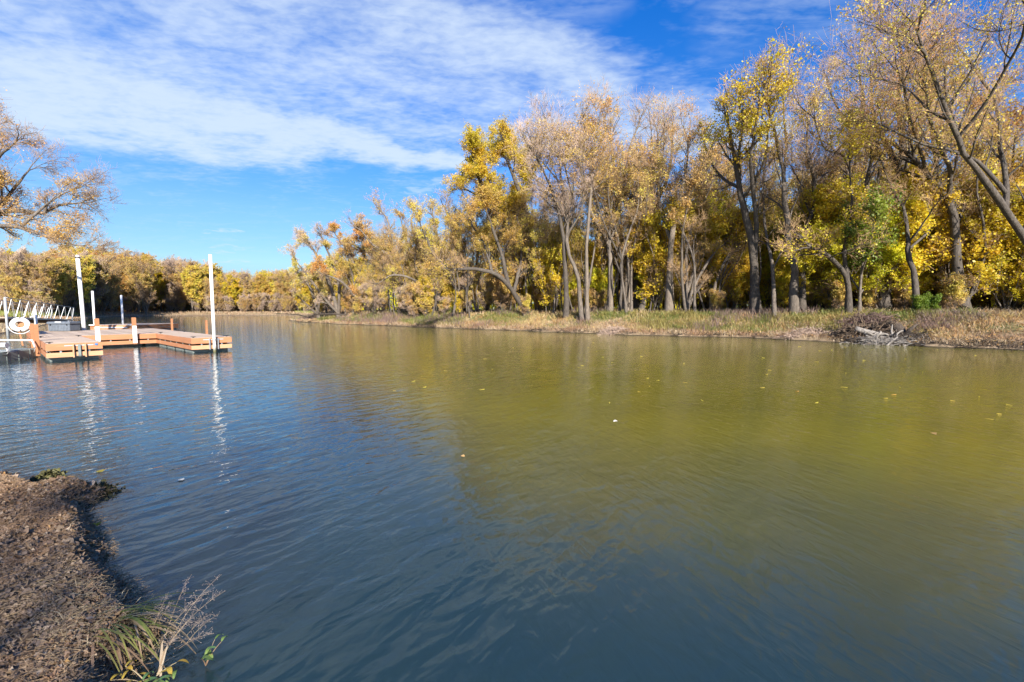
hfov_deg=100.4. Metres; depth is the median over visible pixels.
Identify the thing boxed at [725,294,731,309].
sapling
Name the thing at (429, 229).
woodland tree
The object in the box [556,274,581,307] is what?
sapling
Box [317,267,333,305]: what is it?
tree
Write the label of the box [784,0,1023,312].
river tree
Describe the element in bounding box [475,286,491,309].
sapling
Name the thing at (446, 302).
sapling
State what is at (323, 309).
sapling
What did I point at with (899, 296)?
sapling
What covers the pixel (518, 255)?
woodland tree
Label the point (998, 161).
woodland tree
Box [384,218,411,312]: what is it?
woodland tree
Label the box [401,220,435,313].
woodland tree
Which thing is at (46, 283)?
tree
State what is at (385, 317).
weeds
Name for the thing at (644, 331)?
dry grass
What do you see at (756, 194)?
woodland tree
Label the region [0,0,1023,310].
sky
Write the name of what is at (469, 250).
woodland tree
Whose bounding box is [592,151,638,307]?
woodland tree
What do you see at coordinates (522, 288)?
sapling
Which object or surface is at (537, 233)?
woodland tree
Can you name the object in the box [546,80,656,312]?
river tree
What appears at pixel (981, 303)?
sapling
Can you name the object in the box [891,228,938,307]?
sapling
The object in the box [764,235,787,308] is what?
sapling
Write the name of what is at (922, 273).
sapling
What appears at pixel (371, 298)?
sapling
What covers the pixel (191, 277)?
tree
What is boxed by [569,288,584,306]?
sapling
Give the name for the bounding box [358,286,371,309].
sapling
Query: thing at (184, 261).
tree
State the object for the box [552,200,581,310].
woodland tree
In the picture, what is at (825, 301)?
sapling
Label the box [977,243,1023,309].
sapling
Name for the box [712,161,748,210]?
woodland tree
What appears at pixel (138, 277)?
tree
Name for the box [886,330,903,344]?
driftwood log
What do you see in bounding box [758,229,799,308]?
sapling
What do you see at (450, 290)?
sapling
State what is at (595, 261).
sapling
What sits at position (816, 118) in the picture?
river tree
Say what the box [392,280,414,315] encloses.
sapling
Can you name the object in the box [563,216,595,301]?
woodland tree
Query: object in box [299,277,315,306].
tree
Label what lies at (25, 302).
tree
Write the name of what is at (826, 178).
woodland tree
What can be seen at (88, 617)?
leaf litter
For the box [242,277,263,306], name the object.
tree
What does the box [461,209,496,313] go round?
woodland tree
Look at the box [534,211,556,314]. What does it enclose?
woodland tree
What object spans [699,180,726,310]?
woodland tree
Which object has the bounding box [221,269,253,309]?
tree
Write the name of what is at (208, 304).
tree
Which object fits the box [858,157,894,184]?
woodland tree
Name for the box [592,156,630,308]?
woodland tree
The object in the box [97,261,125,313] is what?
tree
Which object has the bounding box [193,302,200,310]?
tree
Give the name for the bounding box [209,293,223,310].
tree
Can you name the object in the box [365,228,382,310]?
woodland tree
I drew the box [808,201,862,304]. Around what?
sapling
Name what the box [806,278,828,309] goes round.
sapling
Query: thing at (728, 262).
woodland tree
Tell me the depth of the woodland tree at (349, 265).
59.90 m
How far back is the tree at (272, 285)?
189.79 m
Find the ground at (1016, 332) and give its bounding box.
[0,312,1023,681]
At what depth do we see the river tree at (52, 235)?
20.77 m
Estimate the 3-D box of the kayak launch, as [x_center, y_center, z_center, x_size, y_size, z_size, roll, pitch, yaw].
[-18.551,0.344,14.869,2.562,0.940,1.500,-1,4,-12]
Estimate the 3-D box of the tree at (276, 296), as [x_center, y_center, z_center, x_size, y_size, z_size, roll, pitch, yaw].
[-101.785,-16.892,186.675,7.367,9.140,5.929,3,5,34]
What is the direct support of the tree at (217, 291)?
on the ground at (1016, 332)
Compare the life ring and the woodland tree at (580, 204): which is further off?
the woodland tree at (580, 204)
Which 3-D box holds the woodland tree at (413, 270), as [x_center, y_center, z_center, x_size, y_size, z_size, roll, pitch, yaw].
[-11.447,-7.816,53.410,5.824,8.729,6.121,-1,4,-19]
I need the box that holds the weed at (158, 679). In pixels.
[141,670,176,681]
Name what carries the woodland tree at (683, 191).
on the ground at (1016, 332)
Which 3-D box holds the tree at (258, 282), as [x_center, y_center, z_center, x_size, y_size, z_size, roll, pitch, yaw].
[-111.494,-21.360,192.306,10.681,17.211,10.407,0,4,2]
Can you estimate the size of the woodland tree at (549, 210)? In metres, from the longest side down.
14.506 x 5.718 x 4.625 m
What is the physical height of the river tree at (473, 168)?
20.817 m
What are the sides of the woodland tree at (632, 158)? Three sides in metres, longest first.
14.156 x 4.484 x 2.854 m
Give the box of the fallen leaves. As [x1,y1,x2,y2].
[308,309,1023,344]
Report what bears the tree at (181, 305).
on the ground at (1016, 332)
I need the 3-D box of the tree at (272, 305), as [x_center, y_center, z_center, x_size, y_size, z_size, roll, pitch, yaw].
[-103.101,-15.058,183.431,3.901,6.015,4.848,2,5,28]
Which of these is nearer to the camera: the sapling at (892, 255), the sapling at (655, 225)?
the sapling at (892, 255)
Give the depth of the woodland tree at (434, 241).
50.13 m
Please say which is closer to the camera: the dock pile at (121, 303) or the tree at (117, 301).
the dock pile at (121, 303)
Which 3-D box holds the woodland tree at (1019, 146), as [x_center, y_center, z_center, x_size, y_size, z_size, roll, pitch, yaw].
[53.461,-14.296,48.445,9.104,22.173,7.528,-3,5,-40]
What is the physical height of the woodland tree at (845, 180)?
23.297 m
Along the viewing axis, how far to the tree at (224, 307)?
187.07 m
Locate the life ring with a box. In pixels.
[7,317,30,333]
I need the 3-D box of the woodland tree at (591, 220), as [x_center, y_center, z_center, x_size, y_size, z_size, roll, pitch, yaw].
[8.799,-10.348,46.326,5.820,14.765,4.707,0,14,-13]
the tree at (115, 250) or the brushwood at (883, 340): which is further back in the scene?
the tree at (115, 250)
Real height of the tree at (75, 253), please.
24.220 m
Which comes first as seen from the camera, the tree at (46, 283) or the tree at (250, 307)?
the tree at (46, 283)
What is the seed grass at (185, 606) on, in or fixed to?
on the ground at (1016, 332)
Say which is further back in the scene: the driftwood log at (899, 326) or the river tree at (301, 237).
the river tree at (301, 237)
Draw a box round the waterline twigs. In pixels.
[295,320,1023,349]
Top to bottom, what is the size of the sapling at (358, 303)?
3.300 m
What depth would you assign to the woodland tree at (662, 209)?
36.77 m
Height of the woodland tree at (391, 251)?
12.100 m
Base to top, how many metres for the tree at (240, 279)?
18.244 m
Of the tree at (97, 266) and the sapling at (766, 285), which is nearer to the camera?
the sapling at (766, 285)
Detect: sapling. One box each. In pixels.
[314,294,323,310]
[320,299,331,312]
[325,273,345,308]
[330,257,364,297]
[337,296,351,315]
[343,292,360,313]
[349,294,363,313]
[355,278,387,303]
[356,277,379,311]
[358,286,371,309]
[363,281,389,312]
[376,296,387,311]
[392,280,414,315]
[395,296,406,313]
[407,303,419,317]
[408,293,419,310]
[412,279,437,314]
[416,275,435,315]
[437,294,450,311]
[441,271,461,309]
[453,289,468,312]
[455,274,481,311]
[471,271,493,310]
[473,273,493,308]
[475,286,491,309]
[484,287,500,309]
[486,266,518,310]
[490,250,522,272]
[493,274,524,309]
[507,265,530,309]
[516,293,531,316]
[518,286,532,304]
[531,240,575,298]
[531,241,578,310]
[531,281,548,304]
[531,288,548,309]
[544,252,580,310]
[546,289,560,308]
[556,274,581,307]
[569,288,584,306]
[578,241,615,309]
[579,260,606,309]
[589,266,616,309]
[589,287,607,309]
[608,223,626,297]
[625,199,702,312]
[635,241,679,307]
[639,246,656,308]
[640,206,708,309]
[674,275,692,309]
[678,190,747,310]
[688,205,752,309]
[697,238,725,309]
[701,295,708,309]
[702,231,761,309]
[707,288,725,311]
[724,253,749,308]
[724,287,735,308]
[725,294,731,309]
[736,223,779,309]
[740,265,767,303]
[744,248,782,306]
[747,253,781,308]
[751,192,816,307]
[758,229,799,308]
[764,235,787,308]
[768,290,787,310]
[773,246,819,304]
[774,250,819,302]
[781,224,830,307]
[800,220,865,308]
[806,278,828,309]
[808,164,922,307]
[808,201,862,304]
[820,286,835,308]
[827,279,854,308]
[828,187,914,307]
[842,211,917,309]
[855,283,881,308]
[883,191,942,309]
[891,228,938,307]
[891,231,939,307]
[891,282,911,308]
[901,149,1023,300]
[919,241,939,303]
[921,260,950,295]
[934,229,983,301]
[934,279,951,309]
[941,272,981,309]
[955,185,1023,311]
[964,214,1023,309]
[969,170,1023,307]
[971,294,988,308]
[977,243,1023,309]
[989,288,1010,306]
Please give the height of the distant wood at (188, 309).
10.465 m
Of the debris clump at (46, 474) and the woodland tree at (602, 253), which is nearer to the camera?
the debris clump at (46, 474)
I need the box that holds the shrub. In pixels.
[908,291,942,310]
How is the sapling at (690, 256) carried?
on the ground at (1016, 332)
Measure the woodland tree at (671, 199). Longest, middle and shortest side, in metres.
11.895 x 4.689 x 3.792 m
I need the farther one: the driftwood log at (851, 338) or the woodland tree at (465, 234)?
the woodland tree at (465, 234)
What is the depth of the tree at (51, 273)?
94.47 m
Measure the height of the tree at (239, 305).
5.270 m
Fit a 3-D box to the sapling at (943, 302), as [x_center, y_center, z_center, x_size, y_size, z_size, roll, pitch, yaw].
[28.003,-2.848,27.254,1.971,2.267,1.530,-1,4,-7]
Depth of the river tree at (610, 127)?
38.99 m
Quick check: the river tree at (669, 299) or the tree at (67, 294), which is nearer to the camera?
the river tree at (669, 299)
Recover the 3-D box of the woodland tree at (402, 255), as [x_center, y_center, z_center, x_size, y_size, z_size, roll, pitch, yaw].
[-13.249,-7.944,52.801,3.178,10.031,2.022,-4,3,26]
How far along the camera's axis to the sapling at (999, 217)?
25.34 m
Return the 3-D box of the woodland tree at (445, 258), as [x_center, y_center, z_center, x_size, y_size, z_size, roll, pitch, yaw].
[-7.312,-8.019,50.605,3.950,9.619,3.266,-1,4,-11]
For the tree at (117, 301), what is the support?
on the ground at (1016, 332)
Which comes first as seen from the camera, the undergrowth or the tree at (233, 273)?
the undergrowth
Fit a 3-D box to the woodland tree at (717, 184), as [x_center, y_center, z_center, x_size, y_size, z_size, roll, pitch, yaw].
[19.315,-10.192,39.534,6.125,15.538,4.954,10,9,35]
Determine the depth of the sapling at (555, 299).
43.06 m
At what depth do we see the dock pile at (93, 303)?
35.03 m
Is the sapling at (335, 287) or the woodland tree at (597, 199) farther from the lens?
the sapling at (335, 287)
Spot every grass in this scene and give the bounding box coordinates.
[0,309,343,321]
[0,310,312,317]
[0,323,43,332]
[0,469,163,676]
[145,574,224,645]
[157,613,214,653]
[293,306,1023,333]
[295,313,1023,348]
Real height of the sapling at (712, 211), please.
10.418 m
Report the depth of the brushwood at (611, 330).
31.32 m
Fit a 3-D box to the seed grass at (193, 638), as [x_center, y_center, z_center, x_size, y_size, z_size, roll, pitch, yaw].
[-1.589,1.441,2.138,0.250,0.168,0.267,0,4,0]
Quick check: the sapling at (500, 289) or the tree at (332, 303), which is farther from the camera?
the tree at (332, 303)
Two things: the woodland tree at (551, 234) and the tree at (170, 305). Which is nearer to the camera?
the woodland tree at (551, 234)
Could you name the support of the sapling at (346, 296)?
on the ground at (1016, 332)
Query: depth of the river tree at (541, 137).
34.21 m
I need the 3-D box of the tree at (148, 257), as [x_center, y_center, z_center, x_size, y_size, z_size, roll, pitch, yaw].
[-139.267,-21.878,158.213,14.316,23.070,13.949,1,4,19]
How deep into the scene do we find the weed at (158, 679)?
1.89 m
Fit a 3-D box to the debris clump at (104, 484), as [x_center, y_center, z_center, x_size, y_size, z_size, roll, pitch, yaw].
[-3.908,1.387,3.961,0.542,0.127,0.369,0,4,0]
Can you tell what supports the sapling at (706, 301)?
on the ground at (1016, 332)
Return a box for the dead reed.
[151,640,174,677]
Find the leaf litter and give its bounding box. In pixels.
[0,471,161,681]
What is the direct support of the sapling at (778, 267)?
on the ground at (1016, 332)
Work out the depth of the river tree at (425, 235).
46.92 m
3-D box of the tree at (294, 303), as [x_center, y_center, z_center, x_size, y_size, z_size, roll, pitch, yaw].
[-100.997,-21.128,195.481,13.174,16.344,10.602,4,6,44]
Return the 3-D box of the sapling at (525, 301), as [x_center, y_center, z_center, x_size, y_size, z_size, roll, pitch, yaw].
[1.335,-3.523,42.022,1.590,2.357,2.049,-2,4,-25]
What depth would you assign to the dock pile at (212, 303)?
17.67 m
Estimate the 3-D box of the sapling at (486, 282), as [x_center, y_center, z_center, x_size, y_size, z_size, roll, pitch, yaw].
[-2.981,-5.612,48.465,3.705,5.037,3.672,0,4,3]
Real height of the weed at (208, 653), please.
0.106 m
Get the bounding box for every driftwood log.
[846,332,875,341]
[854,324,905,337]
[861,328,881,339]
[883,321,917,337]
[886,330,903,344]
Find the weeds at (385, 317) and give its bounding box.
[292,305,1021,331]
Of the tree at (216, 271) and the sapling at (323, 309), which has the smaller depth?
the sapling at (323, 309)
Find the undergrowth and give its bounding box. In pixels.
[293,305,1023,320]
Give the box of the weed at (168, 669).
[110,659,188,681]
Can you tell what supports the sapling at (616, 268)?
on the ground at (1016, 332)
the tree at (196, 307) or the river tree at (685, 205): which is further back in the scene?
the tree at (196, 307)
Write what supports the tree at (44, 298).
on the ground at (1016, 332)
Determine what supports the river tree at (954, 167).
on the ground at (1016, 332)
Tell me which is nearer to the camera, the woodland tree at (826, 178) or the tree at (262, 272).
the woodland tree at (826, 178)
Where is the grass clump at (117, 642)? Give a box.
[86,592,204,681]
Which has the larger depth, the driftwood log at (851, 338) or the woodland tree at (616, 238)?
the woodland tree at (616, 238)
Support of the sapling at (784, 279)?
on the ground at (1016, 332)
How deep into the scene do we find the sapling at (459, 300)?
47.56 m
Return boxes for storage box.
[46,321,80,330]
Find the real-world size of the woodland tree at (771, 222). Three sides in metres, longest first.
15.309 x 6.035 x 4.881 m
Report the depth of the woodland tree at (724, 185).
40.31 m
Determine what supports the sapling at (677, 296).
on the ground at (1016, 332)
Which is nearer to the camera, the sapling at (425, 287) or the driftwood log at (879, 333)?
the driftwood log at (879, 333)
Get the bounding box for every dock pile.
[3,297,9,335]
[33,308,37,323]
[75,255,85,329]
[91,291,94,324]
[120,295,123,323]
[208,254,216,351]
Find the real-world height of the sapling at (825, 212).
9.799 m
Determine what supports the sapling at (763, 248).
on the ground at (1016, 332)
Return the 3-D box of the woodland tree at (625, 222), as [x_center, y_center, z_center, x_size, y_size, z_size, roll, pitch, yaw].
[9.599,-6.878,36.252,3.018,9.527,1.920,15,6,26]
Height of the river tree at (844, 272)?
11.832 m
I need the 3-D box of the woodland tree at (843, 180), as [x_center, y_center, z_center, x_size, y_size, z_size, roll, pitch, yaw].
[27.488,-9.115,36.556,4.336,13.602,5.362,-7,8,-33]
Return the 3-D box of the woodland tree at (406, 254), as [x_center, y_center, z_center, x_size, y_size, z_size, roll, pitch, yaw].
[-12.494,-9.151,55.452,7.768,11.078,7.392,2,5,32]
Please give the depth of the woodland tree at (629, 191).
37.73 m
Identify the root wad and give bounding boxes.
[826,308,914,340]
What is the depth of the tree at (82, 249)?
150.26 m
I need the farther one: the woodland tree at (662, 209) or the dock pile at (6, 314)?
the woodland tree at (662, 209)
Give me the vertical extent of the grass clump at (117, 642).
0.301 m
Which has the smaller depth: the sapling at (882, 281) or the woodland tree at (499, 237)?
the sapling at (882, 281)
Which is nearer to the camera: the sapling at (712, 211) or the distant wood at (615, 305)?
the sapling at (712, 211)
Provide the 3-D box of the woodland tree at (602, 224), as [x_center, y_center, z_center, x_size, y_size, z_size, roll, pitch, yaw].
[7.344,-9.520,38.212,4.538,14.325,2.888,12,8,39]
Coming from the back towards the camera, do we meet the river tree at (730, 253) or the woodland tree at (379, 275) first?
the woodland tree at (379, 275)
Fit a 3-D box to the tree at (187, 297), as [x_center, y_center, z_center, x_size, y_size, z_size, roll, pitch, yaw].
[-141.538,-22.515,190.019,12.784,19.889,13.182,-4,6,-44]
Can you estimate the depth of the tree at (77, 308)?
118.04 m
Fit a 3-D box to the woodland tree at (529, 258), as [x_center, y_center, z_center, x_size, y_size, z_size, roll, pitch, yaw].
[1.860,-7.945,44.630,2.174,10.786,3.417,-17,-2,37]
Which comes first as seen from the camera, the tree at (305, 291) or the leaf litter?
the leaf litter
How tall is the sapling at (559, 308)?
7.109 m
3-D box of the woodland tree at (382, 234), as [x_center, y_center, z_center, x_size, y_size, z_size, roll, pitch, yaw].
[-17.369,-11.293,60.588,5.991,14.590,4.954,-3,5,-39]
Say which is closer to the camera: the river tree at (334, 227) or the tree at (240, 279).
the river tree at (334, 227)
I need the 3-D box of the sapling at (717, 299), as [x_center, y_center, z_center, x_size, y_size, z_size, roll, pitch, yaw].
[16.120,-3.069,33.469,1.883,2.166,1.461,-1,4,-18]
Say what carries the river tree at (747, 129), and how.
on the ground at (1016, 332)
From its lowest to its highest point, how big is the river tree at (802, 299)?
18.838 m
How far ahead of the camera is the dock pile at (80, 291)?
24.50 m
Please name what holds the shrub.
on the ground at (1016, 332)
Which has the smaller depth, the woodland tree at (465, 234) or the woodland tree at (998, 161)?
the woodland tree at (998, 161)
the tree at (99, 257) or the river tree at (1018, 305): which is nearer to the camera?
the river tree at (1018, 305)
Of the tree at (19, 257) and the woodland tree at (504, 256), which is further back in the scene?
the tree at (19, 257)
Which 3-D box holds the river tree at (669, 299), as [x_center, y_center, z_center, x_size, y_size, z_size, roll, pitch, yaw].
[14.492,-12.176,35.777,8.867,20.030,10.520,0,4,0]
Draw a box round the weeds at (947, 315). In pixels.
[914,307,1023,330]
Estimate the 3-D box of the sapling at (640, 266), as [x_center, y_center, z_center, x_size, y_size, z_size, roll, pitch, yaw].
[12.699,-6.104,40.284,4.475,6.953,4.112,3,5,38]
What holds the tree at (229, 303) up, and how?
on the ground at (1016, 332)
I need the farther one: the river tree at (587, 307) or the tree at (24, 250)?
the tree at (24, 250)
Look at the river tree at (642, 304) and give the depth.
36.60 m
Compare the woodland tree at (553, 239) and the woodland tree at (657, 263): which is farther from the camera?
the woodland tree at (553, 239)
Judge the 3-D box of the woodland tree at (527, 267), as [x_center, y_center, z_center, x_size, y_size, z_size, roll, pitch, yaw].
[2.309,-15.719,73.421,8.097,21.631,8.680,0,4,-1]
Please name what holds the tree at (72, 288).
on the ground at (1016, 332)
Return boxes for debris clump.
[28,468,67,481]
[92,478,125,499]
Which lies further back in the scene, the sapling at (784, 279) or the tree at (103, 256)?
the tree at (103, 256)
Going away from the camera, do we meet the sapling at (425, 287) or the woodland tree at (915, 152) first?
the woodland tree at (915, 152)
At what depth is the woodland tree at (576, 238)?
39.72 m
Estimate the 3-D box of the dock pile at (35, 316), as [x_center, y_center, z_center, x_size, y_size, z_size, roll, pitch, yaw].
[-35.100,-1.209,31.492,0.216,2.422,0.170,0,4,0]
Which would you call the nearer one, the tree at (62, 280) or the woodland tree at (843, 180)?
the woodland tree at (843, 180)
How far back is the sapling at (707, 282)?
37.71 m
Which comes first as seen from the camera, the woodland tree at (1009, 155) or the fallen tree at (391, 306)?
the woodland tree at (1009, 155)
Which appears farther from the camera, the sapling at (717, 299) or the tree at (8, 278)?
the tree at (8, 278)
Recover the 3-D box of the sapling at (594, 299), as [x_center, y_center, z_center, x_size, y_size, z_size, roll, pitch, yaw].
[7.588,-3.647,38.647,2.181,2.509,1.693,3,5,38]
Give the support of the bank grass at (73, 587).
on the ground at (1016, 332)
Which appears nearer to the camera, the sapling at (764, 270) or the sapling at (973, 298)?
the sapling at (973, 298)
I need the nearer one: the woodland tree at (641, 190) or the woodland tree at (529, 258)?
the woodland tree at (641, 190)
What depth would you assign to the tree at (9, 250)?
112.94 m
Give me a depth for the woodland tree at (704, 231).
33.99 m
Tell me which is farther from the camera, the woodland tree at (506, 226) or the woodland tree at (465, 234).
the woodland tree at (506, 226)
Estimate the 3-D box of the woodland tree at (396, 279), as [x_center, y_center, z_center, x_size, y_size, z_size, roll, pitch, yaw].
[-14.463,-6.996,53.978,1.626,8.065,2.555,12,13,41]
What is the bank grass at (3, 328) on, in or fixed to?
on the ground at (1016, 332)
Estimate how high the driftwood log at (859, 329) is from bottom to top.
0.802 m
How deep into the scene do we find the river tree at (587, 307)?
34.17 m
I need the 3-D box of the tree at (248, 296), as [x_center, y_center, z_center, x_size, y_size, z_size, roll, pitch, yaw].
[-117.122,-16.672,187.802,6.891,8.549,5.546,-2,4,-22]
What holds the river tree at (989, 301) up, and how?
on the ground at (1016, 332)
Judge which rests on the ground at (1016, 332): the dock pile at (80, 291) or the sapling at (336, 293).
the sapling at (336, 293)
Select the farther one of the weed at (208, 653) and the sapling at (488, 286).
the sapling at (488, 286)
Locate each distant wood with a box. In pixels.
[1,302,352,312]
[354,271,1008,310]
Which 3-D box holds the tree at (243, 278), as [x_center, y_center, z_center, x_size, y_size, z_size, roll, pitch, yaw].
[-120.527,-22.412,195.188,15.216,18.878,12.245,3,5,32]
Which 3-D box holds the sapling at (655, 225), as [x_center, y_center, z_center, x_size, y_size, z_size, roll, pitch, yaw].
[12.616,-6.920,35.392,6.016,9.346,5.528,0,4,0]
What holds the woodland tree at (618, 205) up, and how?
on the ground at (1016, 332)
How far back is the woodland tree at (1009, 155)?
27.76 m
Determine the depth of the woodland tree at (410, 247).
51.50 m
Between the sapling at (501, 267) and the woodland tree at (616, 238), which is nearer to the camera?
the woodland tree at (616, 238)
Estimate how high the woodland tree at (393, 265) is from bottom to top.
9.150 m
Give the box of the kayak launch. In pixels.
[0,339,37,361]
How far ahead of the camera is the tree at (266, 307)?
187.20 m
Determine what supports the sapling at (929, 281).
on the ground at (1016, 332)
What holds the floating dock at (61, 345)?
on the water
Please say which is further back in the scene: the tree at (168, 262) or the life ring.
the tree at (168, 262)
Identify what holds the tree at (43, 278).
on the ground at (1016, 332)
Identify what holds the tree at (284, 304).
on the ground at (1016, 332)
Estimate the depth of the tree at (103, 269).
147.92 m
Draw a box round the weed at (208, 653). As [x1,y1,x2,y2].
[201,634,226,665]
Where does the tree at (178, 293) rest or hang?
on the ground at (1016, 332)
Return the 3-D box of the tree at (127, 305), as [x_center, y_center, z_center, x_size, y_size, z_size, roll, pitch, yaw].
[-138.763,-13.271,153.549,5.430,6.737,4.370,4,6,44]
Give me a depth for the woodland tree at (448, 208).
47.24 m
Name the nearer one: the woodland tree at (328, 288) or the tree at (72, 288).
the woodland tree at (328, 288)
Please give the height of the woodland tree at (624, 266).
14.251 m
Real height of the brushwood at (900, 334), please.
1.065 m
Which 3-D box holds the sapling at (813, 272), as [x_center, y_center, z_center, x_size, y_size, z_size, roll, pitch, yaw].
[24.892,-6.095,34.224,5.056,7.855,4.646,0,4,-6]
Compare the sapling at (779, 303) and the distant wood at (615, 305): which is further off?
the distant wood at (615, 305)
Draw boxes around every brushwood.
[597,324,629,334]
[772,323,838,339]
[819,309,906,335]
[841,333,978,345]
[850,327,950,344]
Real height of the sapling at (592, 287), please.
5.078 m
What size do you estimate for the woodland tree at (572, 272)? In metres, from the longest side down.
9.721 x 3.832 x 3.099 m
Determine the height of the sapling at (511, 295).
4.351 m
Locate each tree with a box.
[0,90,126,264]
[0,244,52,310]
[0,248,49,310]
[0,250,38,276]
[0,259,37,311]
[4,248,43,257]
[10,266,61,309]
[13,260,63,309]
[13,284,54,311]
[17,278,56,312]
[24,252,78,313]
[24,259,62,298]
[29,257,71,312]
[32,246,66,258]
[35,255,87,312]
[46,246,108,255]
[53,247,109,312]
[56,242,111,255]
[56,249,115,306]
[63,252,96,312]
[63,252,107,306]
[70,301,79,311]
[72,245,132,254]
[73,252,107,311]
[76,248,141,311]
[79,293,94,312]
[86,242,139,305]
[87,259,105,313]
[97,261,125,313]
[98,251,137,310]
[100,249,149,304]
[105,251,159,311]
[106,290,125,312]
[113,257,164,314]
[119,296,133,310]
[131,263,159,310]
[152,261,169,311]
[153,254,191,310]
[154,256,186,311]
[158,258,193,311]
[161,257,200,311]
[164,298,175,310]
[174,263,208,311]
[175,259,208,311]
[177,300,185,310]
[178,273,200,311]
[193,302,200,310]
[194,263,222,311]
[196,278,215,310]
[204,295,216,309]
[206,279,231,311]
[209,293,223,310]
[214,272,251,310]
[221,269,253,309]
[221,270,237,304]
[221,295,228,310]
[222,295,234,311]
[227,273,252,305]
[235,271,260,310]
[236,301,242,310]
[238,294,251,306]
[239,297,250,311]
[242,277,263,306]
[243,298,253,310]
[249,274,272,311]
[251,293,262,311]
[252,292,268,309]
[253,269,286,310]
[263,294,270,310]
[267,268,296,311]
[267,276,289,294]
[267,300,276,310]
[272,292,285,312]
[278,220,358,316]
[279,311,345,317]
[280,298,290,312]
[283,295,295,310]
[286,262,323,317]
[289,267,310,310]
[290,281,297,308]
[293,278,314,310]
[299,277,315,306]
[309,212,371,311]
[313,275,336,316]
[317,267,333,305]
[332,236,374,313]
[334,242,355,313]
[339,187,413,311]
[353,255,373,283]
[355,251,386,312]
[357,194,453,310]
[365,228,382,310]
[370,212,398,310]
[371,220,395,310]
[371,258,389,309]
[375,245,416,313]
[377,301,406,311]
[379,223,400,309]
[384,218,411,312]
[389,254,403,313]
[391,233,443,281]
[392,237,410,313]
[398,245,438,283]
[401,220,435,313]
[403,184,504,311]
[403,229,429,278]
[405,228,420,315]
[412,226,448,309]
[416,183,547,314]
[416,217,446,315]
[420,223,442,312]
[423,244,445,311]
[423,245,449,312]
[425,190,506,313]
[435,231,452,281]
[437,221,469,271]
[439,110,543,311]
[441,209,462,314]
[442,232,462,316]
[451,208,476,311]
[459,206,495,316]
[459,222,475,310]
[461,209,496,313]
[466,201,505,310]
[475,175,528,309]
[476,239,493,313]
[484,203,533,309]
[490,179,530,272]
[490,212,507,308]
[490,227,523,309]
[495,231,522,309]
[497,89,602,320]
[498,204,556,308]
[509,103,591,318]
[510,190,538,308]
[510,218,547,310]
[514,219,546,313]
[515,212,565,305]
[522,209,549,309]
[527,178,569,310]
[531,211,569,302]
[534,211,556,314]
[536,193,564,242]
[542,220,565,270]
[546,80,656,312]
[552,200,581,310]
[554,173,612,312]
[554,210,585,311]
[556,174,587,253]
[556,217,586,311]
[562,76,634,321]
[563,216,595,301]
[564,116,632,312]
[573,211,598,287]
[579,190,610,308]
[580,151,621,311]
[584,182,625,311]
[585,139,636,298]
[585,219,606,306]
[588,143,642,301]
[589,82,684,310]
[591,216,616,260]
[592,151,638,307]
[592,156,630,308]
[603,194,636,300]
[612,206,647,295]
[614,150,730,312]
[615,152,664,276]
[618,137,675,311]
[620,134,656,314]
[621,88,695,309]
[627,169,659,310]
[638,85,735,313]
[642,169,684,290]
[645,146,697,311]
[648,169,688,309]
[653,197,698,309]
[660,166,707,310]
[665,140,777,312]
[667,181,721,310]
[673,37,821,314]
[676,196,713,299]
[678,139,745,307]
[680,179,702,308]
[681,159,735,309]
[692,190,716,308]
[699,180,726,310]
[699,187,779,310]
[702,147,767,206]
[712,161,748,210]
[713,195,739,243]
[716,190,773,309]
[730,181,802,310]
[732,26,842,314]
[742,149,787,308]
[743,135,817,318]
[749,2,941,308]
[749,167,777,284]
[760,162,809,238]
[769,101,913,313]
[773,59,875,312]
[773,181,790,237]
[776,134,843,308]
[779,135,907,299]
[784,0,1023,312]
[792,172,860,306]
[797,134,868,308]
[801,155,876,297]
[810,0,1023,244]
[823,132,893,206]
[824,0,978,310]
[836,179,906,311]
[840,86,980,312]
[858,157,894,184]
[870,28,1023,308]
[871,107,940,306]
[922,89,1020,299]
[922,149,1000,308]
[941,69,1023,310]
[949,131,1022,286]
[953,118,1023,181]
[988,141,1022,305]
[997,146,1021,176]
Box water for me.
[0,316,1023,681]
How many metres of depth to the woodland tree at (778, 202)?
41.90 m
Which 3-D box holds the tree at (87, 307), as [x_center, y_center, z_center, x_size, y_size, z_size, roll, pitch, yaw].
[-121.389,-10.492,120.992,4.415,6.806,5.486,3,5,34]
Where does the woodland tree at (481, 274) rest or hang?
on the ground at (1016, 332)
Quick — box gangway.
[0,297,73,322]
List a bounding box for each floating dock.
[17,317,231,360]
[90,323,178,329]
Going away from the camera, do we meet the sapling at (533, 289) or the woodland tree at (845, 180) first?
the sapling at (533, 289)
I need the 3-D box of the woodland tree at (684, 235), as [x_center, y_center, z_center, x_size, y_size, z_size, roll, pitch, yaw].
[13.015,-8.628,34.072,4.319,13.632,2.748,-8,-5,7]
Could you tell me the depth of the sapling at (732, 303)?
37.83 m
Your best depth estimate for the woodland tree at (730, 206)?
35.49 m
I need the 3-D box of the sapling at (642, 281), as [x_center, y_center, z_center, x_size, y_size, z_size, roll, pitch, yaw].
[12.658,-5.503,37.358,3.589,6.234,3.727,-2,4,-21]
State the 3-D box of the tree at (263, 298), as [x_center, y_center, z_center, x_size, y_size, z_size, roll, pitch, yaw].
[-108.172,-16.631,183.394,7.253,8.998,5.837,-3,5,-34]
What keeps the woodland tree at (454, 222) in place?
on the ground at (1016, 332)
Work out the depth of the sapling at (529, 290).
46.09 m
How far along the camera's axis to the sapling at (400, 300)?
54.38 m
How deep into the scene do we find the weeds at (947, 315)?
22.86 m

